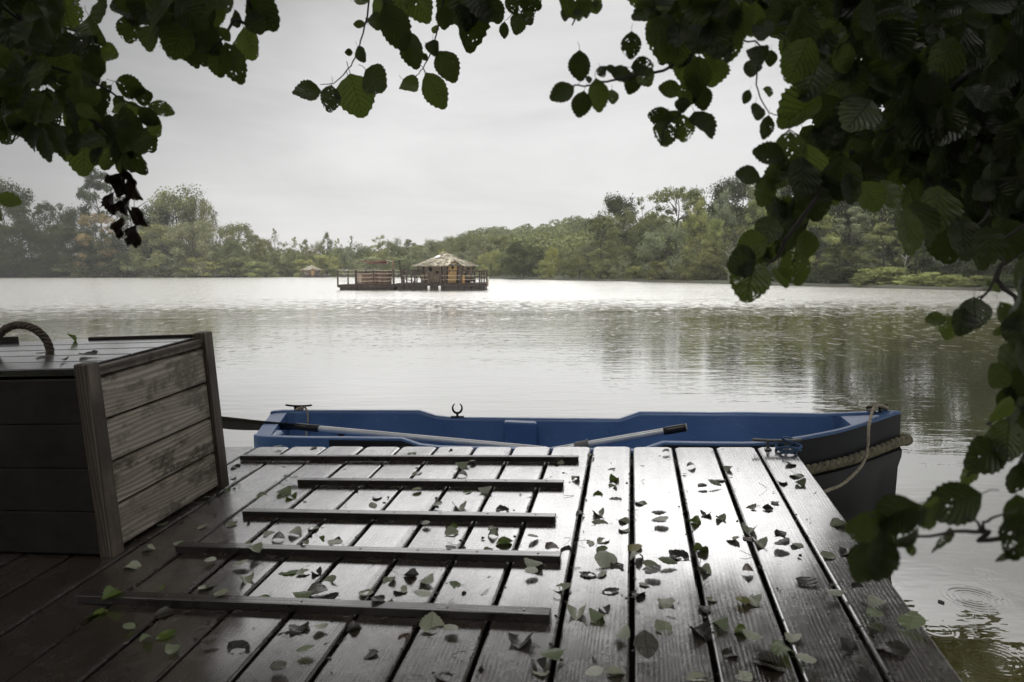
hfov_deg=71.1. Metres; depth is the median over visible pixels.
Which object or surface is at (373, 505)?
fallen leaf
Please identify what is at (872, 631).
fallen leaf
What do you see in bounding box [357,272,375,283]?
wooden cabinet
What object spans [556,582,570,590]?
fallen leaf
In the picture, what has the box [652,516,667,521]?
fallen leaf
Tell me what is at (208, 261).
bush
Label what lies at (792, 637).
fallen leaf
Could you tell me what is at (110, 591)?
fallen leaf
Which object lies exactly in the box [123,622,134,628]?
fallen leaf
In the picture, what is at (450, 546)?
fallen leaf
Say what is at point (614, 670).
fallen leaf
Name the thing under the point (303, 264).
bush
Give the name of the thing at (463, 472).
fallen leaf
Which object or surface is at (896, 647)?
fallen leaf
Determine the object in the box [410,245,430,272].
broadleaf tree
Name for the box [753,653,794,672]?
fallen leaf
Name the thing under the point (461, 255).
broadleaf tree
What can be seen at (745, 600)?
fallen leaf
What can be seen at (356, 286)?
terrace raft
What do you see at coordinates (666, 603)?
fallen leaf
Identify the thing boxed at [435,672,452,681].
fallen leaf
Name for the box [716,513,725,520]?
fallen leaf
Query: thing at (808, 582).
fallen leaf
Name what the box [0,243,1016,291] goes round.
ground
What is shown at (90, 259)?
bush
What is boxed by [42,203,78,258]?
broadleaf tree
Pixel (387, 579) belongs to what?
fallen leaf
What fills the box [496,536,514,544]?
fallen leaf
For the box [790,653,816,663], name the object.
fallen leaf
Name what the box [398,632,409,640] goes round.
fallen leaf
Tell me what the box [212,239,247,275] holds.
broadleaf tree
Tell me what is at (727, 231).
broadleaf tree
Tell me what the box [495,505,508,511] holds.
fallen leaf
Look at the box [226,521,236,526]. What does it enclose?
fallen leaf
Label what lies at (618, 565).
fallen leaf
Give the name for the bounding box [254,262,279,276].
bush
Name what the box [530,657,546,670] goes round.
fallen leaf
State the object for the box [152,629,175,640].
fallen leaf
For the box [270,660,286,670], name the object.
fallen leaf
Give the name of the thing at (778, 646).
fallen leaf
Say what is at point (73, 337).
fallen leaf
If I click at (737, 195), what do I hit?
broadleaf tree
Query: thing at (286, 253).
broadleaf tree
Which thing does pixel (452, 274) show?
door
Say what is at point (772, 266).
bush
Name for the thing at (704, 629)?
fallen leaf
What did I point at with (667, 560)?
fallen leaf
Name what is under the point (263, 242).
broadleaf tree
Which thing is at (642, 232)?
broadleaf tree
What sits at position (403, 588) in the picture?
fallen leaf
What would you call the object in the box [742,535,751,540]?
fallen leaf
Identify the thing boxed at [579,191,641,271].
broadleaf tree
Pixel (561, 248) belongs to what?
broadleaf tree
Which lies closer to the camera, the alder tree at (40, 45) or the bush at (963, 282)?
the alder tree at (40, 45)
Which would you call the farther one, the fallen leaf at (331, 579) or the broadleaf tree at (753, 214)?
the broadleaf tree at (753, 214)
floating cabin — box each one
[301,265,322,275]
[412,251,477,282]
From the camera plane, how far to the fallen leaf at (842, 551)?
2.16 m
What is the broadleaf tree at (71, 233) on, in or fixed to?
on the ground
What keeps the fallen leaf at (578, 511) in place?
on the wooden dock
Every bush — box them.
[0,253,44,277]
[18,257,77,277]
[50,261,102,277]
[57,253,135,276]
[115,257,163,276]
[121,256,194,277]
[176,256,244,276]
[209,256,261,276]
[237,261,269,277]
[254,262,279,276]
[275,260,300,276]
[292,259,321,276]
[313,254,343,275]
[349,255,381,276]
[387,255,419,275]
[471,260,490,275]
[534,260,554,277]
[585,259,616,278]
[624,266,642,278]
[646,260,675,279]
[665,258,700,279]
[692,260,727,279]
[754,263,777,280]
[805,264,843,282]
[824,266,863,282]
[849,266,909,284]
[850,271,883,285]
[900,272,939,285]
[932,274,970,286]
[950,275,992,286]
[975,273,1016,289]
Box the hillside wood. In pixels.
[104,195,893,268]
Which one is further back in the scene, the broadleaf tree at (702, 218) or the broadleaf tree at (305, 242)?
the broadleaf tree at (305, 242)
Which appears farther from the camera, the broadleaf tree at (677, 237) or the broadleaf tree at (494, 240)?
the broadleaf tree at (494, 240)
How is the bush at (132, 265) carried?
on the ground
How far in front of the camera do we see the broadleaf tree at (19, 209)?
158.67 m
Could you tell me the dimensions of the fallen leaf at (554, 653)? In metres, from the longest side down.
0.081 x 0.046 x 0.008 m
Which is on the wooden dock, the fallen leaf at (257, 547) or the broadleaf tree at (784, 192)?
the fallen leaf at (257, 547)
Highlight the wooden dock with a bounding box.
[0,438,961,681]
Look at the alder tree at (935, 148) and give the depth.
1.40 m
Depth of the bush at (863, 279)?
61.30 m
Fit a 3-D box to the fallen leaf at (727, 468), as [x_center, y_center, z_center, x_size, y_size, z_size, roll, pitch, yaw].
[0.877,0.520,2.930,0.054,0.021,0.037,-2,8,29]
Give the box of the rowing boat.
[254,403,912,522]
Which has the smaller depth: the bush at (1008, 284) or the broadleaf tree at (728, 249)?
the bush at (1008, 284)
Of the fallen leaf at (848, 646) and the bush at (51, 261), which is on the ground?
the bush at (51, 261)
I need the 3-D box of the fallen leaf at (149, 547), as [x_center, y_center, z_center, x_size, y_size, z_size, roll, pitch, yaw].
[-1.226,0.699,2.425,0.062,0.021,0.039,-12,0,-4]
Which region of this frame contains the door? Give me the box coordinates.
[448,263,456,282]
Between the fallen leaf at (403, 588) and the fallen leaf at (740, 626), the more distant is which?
the fallen leaf at (403, 588)
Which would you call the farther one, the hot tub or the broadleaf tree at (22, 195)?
the broadleaf tree at (22, 195)
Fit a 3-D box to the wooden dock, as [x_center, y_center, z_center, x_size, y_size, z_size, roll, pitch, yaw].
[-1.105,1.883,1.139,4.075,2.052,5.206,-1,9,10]
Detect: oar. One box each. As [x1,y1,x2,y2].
[222,416,545,446]
[555,423,687,447]
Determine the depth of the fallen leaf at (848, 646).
1.68 m
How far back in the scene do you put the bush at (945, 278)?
56.46 m
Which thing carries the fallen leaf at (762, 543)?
on the wooden dock
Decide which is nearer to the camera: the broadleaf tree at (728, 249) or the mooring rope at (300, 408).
the mooring rope at (300, 408)
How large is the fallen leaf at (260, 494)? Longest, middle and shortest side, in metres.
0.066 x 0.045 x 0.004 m
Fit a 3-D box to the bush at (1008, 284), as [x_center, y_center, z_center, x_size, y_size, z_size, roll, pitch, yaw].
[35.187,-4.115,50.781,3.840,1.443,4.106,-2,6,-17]
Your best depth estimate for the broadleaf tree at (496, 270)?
140.98 m
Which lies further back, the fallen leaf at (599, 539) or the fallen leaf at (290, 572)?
the fallen leaf at (599, 539)
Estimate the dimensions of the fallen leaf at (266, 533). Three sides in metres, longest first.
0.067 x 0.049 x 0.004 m
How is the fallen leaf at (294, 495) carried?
on the wooden dock
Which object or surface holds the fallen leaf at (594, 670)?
on the wooden dock
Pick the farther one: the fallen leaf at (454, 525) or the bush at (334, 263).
the bush at (334, 263)
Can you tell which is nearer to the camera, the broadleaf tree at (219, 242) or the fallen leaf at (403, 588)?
the fallen leaf at (403, 588)
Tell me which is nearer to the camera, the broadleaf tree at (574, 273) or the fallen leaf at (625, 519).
the fallen leaf at (625, 519)
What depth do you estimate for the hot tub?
53.16 m
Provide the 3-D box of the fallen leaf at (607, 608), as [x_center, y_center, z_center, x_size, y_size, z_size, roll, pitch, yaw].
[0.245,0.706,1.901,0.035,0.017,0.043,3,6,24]
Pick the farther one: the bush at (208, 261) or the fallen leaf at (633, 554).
the bush at (208, 261)
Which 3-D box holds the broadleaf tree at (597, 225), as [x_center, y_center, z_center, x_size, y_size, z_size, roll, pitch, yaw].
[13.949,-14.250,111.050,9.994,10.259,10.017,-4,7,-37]
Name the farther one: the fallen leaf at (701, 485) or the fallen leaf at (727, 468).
the fallen leaf at (727, 468)
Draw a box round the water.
[0,277,1023,681]
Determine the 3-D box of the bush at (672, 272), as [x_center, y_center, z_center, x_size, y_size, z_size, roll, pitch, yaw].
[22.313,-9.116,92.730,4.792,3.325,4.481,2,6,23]
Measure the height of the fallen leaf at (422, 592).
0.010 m
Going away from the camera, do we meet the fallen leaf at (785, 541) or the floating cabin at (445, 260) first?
the fallen leaf at (785, 541)
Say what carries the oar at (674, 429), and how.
in the rowing boat
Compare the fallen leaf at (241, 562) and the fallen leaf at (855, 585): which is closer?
the fallen leaf at (855, 585)
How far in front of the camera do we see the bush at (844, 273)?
65.59 m
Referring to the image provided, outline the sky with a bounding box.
[0,0,883,269]
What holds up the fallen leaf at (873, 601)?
on the wooden dock
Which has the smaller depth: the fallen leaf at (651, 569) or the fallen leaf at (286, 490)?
the fallen leaf at (651, 569)
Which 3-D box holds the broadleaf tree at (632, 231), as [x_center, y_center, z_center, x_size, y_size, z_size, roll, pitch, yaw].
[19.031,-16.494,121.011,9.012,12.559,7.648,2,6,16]
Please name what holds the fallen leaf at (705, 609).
on the wooden dock
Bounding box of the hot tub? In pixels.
[375,272,391,283]
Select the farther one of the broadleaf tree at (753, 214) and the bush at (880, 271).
the broadleaf tree at (753, 214)
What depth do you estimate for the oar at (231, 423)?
4.30 m
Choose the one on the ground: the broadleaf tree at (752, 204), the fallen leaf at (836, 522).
the broadleaf tree at (752, 204)
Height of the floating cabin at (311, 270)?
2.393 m
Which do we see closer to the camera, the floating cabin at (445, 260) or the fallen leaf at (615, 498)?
the fallen leaf at (615, 498)
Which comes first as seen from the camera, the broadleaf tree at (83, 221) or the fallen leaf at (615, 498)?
the fallen leaf at (615, 498)
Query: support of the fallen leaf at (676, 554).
on the wooden dock
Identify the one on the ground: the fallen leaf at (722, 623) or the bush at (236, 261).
the bush at (236, 261)
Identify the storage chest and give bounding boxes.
[0,321,228,557]
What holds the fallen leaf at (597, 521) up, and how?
on the wooden dock
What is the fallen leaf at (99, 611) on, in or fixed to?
on the wooden dock
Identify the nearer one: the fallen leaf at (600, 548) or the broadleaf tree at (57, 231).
the fallen leaf at (600, 548)
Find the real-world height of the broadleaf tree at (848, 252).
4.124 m
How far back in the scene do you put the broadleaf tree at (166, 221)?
166.32 m
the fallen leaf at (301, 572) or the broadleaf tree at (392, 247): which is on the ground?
the broadleaf tree at (392, 247)
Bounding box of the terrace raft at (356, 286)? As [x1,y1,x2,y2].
[337,269,399,289]
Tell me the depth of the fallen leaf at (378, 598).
1.97 m
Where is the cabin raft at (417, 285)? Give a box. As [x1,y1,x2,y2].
[395,270,487,289]
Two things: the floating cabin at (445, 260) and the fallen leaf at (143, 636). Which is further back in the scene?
the floating cabin at (445, 260)
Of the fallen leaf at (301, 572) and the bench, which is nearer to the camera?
the fallen leaf at (301, 572)
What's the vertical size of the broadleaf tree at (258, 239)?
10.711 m
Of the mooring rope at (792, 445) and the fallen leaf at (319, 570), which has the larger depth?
the mooring rope at (792, 445)
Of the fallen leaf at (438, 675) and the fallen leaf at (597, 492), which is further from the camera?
the fallen leaf at (597, 492)
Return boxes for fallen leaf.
[68,334,76,340]
[79,350,97,354]
[89,608,108,616]
[98,585,121,600]
[123,560,145,568]
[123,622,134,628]
[140,633,151,640]
[141,544,154,551]
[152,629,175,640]
[155,607,175,618]
[165,644,180,653]
[201,635,217,643]
[204,557,215,561]
[214,588,228,595]
[216,539,229,542]
[223,638,249,654]
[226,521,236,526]
[232,559,248,565]
[239,572,253,584]
[247,542,262,552]
[256,492,266,497]
[262,530,274,536]
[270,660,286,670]
[272,531,284,538]
[276,485,291,495]
[276,631,299,635]
[278,565,307,574]
[285,492,296,498]
[286,590,313,597]
[288,621,308,634]
[289,526,301,535]
[291,644,313,652]
[296,569,308,574]
[307,582,327,596]
[308,622,327,628]
[311,567,321,574]
[321,574,335,583]
[321,592,338,598]
[327,539,343,544]
[346,621,361,630]
[358,589,373,595]
[363,649,381,658]
[369,502,376,508]
[371,595,384,600]
[383,576,394,584]
[393,585,406,592]
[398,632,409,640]
[402,568,418,576]
[413,589,431,596]
[418,572,433,584]
[419,611,443,637]
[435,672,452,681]
[442,581,465,588]
[442,624,457,630]
[443,545,456,548]
[444,526,458,535]
[445,523,457,527]
[452,501,466,510]
[455,462,467,468]
[457,470,466,475]
[478,486,494,493]
[488,526,498,535]
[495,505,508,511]
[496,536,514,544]
[507,631,533,650]
[524,558,545,566]
[525,567,537,572]
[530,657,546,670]
[532,669,548,675]
[540,648,567,659]
[544,542,558,549]
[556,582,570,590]
[560,545,571,552]
[567,603,585,622]
[576,509,584,516]
[579,571,601,576]
[582,540,593,546]
[585,666,607,675]
[589,608,605,621]
[591,519,609,524]
[592,508,603,515]
[593,490,602,496]
[594,548,617,567]
[596,537,609,543]
[596,545,607,551]
[597,570,606,577]
[597,604,609,613]
[599,666,625,676]
[602,587,618,593]
[609,474,618,480]
[609,497,621,501]
[610,562,623,570]
[614,625,629,640]
[618,517,629,523]
[627,544,641,551]
[630,551,643,559]
[631,591,645,595]
[633,624,658,658]
[634,501,650,504]
[642,559,661,566]
[644,564,660,573]
[651,510,666,514]
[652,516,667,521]
[654,619,672,635]
[657,556,676,564]
[657,596,674,608]
[668,549,693,561]
[686,671,711,680]
[687,620,711,640]
[689,515,700,523]
[693,542,708,550]
[694,563,711,573]
[697,483,706,487]
[698,605,710,612]
[706,478,720,485]
[712,616,727,629]
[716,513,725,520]
[721,647,736,656]
[723,466,732,470]
[733,623,745,633]
[735,595,749,603]
[735,670,752,681]
[736,627,762,639]
[741,594,761,606]
[742,523,755,534]
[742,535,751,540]
[742,563,752,571]
[746,503,756,509]
[751,536,767,548]
[751,651,775,662]
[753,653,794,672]
[762,504,773,509]
[771,639,794,654]
[774,529,786,537]
[774,537,789,545]
[785,631,801,641]
[786,473,803,476]
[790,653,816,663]
[791,542,803,547]
[793,478,805,485]
[796,572,817,588]
[820,550,837,558]
[827,589,845,595]
[830,517,845,527]
[839,546,847,554]
[840,637,859,654]
[851,582,862,587]
[853,654,870,668]
[863,593,885,607]
[866,605,883,616]
[866,626,880,636]
[876,640,920,654]
[897,611,925,633]
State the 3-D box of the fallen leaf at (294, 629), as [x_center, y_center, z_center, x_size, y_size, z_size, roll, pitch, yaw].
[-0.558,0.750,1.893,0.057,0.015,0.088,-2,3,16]
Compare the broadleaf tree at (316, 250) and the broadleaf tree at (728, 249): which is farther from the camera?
the broadleaf tree at (316, 250)
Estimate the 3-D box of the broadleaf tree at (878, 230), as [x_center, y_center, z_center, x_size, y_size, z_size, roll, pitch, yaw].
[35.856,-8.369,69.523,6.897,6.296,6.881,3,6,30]
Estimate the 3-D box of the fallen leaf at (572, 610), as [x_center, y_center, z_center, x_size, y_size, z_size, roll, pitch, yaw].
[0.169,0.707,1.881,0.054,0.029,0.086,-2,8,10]
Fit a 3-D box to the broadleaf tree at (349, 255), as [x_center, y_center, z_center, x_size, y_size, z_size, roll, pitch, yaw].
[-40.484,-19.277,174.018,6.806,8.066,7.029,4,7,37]
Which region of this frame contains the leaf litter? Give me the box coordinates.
[31,446,892,681]
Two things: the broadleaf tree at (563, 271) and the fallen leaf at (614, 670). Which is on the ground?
the broadleaf tree at (563, 271)
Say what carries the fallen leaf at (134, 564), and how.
on the wooden dock
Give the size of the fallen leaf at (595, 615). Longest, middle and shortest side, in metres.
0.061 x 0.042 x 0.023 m
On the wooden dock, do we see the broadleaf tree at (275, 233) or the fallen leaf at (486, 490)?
the fallen leaf at (486, 490)
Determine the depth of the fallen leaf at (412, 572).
2.16 m
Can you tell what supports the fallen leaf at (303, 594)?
on the wooden dock
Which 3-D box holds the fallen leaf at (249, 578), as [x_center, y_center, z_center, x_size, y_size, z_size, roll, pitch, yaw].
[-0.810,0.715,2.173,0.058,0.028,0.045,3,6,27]
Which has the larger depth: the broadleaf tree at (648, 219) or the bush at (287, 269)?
the bush at (287, 269)
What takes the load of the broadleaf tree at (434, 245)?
on the ground
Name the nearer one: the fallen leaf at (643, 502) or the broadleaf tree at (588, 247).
the fallen leaf at (643, 502)
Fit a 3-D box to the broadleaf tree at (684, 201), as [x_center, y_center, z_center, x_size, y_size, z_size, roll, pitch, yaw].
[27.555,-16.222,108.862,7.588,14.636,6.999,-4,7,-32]
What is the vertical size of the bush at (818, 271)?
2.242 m
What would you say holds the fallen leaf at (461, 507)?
on the wooden dock
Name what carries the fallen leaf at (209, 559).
on the wooden dock
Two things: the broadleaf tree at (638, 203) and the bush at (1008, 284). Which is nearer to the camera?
the bush at (1008, 284)
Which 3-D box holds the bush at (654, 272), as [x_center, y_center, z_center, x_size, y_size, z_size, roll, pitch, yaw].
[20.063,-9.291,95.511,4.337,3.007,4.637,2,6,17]
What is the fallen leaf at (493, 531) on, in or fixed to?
on the wooden dock
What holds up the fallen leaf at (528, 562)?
on the wooden dock
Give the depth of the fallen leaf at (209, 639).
1.82 m
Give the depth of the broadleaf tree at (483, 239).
148.07 m
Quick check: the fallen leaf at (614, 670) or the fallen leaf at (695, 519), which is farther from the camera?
the fallen leaf at (695, 519)
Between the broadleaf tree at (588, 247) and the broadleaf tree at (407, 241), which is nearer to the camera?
the broadleaf tree at (588, 247)
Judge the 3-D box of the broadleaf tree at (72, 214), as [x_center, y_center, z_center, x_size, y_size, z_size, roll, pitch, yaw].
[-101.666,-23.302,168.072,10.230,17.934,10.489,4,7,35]
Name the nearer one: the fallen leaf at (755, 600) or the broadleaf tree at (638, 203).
the fallen leaf at (755, 600)
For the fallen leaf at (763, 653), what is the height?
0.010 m
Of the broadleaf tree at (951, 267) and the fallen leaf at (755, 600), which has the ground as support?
the broadleaf tree at (951, 267)
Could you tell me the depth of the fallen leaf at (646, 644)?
1.70 m
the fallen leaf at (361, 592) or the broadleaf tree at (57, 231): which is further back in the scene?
the broadleaf tree at (57, 231)
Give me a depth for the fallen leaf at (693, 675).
1.60 m
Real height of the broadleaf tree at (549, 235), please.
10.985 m
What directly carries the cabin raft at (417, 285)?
on the water
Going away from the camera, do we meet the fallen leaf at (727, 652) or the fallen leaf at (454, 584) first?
the fallen leaf at (727, 652)
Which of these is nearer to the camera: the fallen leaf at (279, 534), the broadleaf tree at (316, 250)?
the fallen leaf at (279, 534)
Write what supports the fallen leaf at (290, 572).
on the wooden dock
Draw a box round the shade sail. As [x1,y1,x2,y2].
[362,259,393,268]
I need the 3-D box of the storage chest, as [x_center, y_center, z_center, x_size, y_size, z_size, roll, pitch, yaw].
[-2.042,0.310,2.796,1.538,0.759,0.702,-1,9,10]
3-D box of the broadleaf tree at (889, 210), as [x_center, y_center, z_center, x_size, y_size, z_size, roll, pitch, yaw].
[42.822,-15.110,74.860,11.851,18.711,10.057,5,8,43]
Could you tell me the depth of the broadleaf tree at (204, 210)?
170.24 m
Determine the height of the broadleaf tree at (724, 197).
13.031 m
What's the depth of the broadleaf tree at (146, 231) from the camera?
157.92 m
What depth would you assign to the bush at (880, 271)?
61.32 m
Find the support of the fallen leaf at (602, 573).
on the wooden dock
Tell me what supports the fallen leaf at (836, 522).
on the wooden dock
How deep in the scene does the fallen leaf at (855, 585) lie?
1.96 m
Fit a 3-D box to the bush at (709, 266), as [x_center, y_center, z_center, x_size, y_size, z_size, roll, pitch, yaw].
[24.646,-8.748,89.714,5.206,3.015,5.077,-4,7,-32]
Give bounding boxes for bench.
[465,277,475,282]
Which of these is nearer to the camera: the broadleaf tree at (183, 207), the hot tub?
the hot tub
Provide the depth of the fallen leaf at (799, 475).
2.82 m
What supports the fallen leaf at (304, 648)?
on the wooden dock
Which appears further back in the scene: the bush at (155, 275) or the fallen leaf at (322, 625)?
the bush at (155, 275)
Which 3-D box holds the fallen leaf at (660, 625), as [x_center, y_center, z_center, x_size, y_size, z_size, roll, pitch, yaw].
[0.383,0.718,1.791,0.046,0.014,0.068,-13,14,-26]
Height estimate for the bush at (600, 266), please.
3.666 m
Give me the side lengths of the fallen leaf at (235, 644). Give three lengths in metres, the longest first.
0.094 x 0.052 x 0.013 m
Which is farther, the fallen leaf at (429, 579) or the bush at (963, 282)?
the bush at (963, 282)
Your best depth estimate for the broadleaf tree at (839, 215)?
89.03 m
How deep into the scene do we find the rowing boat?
4.16 m
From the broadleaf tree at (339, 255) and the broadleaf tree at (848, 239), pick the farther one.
the broadleaf tree at (339, 255)
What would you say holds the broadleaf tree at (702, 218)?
on the ground
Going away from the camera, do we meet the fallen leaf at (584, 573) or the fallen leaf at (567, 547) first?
the fallen leaf at (584, 573)
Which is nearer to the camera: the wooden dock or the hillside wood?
the wooden dock
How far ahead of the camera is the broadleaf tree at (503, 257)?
137.93 m
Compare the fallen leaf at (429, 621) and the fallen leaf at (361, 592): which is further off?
the fallen leaf at (361, 592)
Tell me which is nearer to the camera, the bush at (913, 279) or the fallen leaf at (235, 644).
the fallen leaf at (235, 644)
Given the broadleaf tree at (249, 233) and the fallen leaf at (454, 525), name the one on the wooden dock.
the fallen leaf at (454, 525)
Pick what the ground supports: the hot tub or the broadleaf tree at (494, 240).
the broadleaf tree at (494, 240)
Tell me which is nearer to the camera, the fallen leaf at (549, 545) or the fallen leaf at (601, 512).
the fallen leaf at (549, 545)
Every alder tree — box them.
[0,0,280,247]
[291,0,1023,583]
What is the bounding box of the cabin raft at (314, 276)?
[302,276,329,277]
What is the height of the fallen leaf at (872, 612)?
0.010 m
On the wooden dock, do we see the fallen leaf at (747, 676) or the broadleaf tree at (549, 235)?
the fallen leaf at (747, 676)
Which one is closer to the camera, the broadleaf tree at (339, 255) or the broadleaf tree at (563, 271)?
the broadleaf tree at (563, 271)
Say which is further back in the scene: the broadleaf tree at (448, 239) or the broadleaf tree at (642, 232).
the broadleaf tree at (448, 239)
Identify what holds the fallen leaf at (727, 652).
on the wooden dock
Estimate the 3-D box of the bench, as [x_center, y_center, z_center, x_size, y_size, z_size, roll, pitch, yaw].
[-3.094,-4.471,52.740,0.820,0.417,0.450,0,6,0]
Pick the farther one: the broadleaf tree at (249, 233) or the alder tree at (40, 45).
the broadleaf tree at (249, 233)
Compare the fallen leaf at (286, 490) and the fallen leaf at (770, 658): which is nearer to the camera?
the fallen leaf at (770, 658)
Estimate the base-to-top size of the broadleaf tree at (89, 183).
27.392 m
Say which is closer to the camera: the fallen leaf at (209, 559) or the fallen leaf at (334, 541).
the fallen leaf at (209, 559)
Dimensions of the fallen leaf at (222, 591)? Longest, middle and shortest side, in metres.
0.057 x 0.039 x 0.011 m
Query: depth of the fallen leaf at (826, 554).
2.14 m
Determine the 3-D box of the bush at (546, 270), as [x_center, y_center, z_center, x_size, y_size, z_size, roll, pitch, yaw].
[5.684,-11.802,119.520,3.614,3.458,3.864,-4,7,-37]
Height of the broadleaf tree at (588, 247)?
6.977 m
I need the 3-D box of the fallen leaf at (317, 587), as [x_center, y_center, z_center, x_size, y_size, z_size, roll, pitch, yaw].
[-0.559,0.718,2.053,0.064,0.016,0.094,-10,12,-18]
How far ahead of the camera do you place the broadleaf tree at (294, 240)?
179.45 m
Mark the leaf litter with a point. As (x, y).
(500, 592)
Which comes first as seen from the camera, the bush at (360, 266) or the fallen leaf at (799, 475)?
the fallen leaf at (799, 475)
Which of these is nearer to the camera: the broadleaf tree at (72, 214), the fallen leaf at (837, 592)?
the fallen leaf at (837, 592)
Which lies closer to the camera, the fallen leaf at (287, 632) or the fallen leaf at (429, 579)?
the fallen leaf at (287, 632)
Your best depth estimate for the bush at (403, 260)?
160.47 m
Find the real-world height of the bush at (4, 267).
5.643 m
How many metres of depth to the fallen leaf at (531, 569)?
2.11 m
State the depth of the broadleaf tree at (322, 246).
176.39 m
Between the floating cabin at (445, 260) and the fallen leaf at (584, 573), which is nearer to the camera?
the fallen leaf at (584, 573)
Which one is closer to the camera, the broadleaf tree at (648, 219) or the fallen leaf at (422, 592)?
the fallen leaf at (422, 592)
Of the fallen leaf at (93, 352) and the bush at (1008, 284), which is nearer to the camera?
the fallen leaf at (93, 352)
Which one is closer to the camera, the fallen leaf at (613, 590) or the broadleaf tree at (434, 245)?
the fallen leaf at (613, 590)
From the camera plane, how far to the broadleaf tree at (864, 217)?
74.88 m
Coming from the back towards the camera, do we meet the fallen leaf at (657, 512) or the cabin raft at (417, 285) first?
the cabin raft at (417, 285)
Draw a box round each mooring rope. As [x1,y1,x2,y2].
[294,406,308,435]
[775,436,802,452]
[823,403,887,492]
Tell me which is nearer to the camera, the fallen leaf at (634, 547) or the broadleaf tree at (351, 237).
the fallen leaf at (634, 547)
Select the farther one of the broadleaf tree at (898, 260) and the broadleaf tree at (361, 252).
the broadleaf tree at (361, 252)
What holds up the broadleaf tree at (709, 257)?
on the ground
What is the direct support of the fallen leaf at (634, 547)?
on the wooden dock
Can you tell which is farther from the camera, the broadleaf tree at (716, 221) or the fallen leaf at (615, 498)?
the broadleaf tree at (716, 221)
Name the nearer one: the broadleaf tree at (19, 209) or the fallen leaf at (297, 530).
the fallen leaf at (297, 530)
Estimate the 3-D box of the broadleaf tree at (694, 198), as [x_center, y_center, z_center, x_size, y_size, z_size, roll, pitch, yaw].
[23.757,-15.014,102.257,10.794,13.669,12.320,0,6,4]
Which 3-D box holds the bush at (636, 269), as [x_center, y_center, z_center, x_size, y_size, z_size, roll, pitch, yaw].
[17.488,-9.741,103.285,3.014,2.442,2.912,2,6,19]
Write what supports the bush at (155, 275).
on the ground
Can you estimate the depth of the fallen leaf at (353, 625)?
1.88 m
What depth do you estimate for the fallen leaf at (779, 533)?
2.30 m
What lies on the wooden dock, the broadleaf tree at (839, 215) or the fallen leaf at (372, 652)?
the fallen leaf at (372, 652)
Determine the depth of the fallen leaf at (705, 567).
2.08 m
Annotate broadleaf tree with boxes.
[0,178,39,274]
[0,216,59,276]
[1,200,64,275]
[19,223,95,276]
[31,200,62,255]
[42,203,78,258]
[44,228,98,275]
[55,203,99,274]
[69,167,131,274]
[74,213,119,275]
[89,228,158,277]
[111,199,158,273]
[116,202,178,275]
[125,223,195,275]
[137,183,214,275]
[162,219,225,276]
[180,192,221,273]
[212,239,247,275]
[213,229,231,258]
[217,221,261,272]
[241,235,268,260]
[252,237,278,274]
[268,228,282,262]
[273,242,295,275]
[286,237,301,271]
[296,238,315,273]
[304,241,322,264]
[317,231,333,274]
[329,238,345,271]
[332,245,357,275]
[342,236,360,265]
[352,242,374,271]
[368,235,392,271]
[381,237,406,271]
[400,239,419,272]
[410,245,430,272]
[416,238,451,261]
[440,235,466,251]
[449,232,484,260]
[452,250,477,275]
[469,234,498,275]
[476,249,503,276]
[481,234,514,274]
[498,240,527,275]
[502,240,545,276]
[531,231,557,268]
[544,245,559,274]
[552,233,573,273]
[553,248,573,277]
[560,216,631,277]
[567,252,592,278]
[573,239,610,276]
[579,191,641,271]
[599,206,646,275]
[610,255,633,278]
[623,197,655,265]
[628,222,658,277]
[634,212,675,278]
[635,223,697,278]
[640,186,713,277]
[670,238,729,280]
[673,185,708,254]
[680,197,720,275]
[698,218,728,279]
[705,175,763,255]
[706,186,740,272]
[713,239,735,278]
[716,225,748,277]
[737,199,781,265]
[739,184,786,227]
[777,183,850,261]
[791,212,857,279]
[811,204,870,270]
[812,244,873,282]
[819,206,892,276]
[832,200,903,267]
[846,222,920,278]
[872,189,939,275]
[884,239,948,282]
[886,241,922,282]
[899,239,1005,283]
[951,258,1018,282]
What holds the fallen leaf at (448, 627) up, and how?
on the wooden dock
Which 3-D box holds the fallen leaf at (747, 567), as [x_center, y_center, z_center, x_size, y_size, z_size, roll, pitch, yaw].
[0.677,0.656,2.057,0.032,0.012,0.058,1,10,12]
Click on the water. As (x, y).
(564, 349)
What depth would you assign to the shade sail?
53.63 m
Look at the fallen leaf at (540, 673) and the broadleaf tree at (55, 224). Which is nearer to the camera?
the fallen leaf at (540, 673)
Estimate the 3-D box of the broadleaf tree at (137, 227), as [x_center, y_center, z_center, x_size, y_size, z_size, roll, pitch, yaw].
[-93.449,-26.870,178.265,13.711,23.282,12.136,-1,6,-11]
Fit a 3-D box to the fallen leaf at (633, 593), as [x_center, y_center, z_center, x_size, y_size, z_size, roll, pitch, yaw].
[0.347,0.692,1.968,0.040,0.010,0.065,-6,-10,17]
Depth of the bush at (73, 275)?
156.84 m
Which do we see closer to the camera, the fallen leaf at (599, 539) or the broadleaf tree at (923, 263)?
the fallen leaf at (599, 539)
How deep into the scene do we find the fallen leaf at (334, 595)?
2.04 m
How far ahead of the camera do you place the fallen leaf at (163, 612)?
2.00 m
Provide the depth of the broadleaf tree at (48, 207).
172.83 m
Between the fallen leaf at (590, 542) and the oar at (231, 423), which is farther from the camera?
the oar at (231, 423)
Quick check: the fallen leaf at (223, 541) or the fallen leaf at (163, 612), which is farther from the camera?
the fallen leaf at (223, 541)
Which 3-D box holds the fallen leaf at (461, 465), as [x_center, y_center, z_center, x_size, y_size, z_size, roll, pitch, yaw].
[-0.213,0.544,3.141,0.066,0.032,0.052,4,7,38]
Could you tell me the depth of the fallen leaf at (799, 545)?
2.22 m
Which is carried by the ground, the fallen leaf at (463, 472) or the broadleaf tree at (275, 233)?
the broadleaf tree at (275, 233)
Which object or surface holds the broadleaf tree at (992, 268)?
on the ground

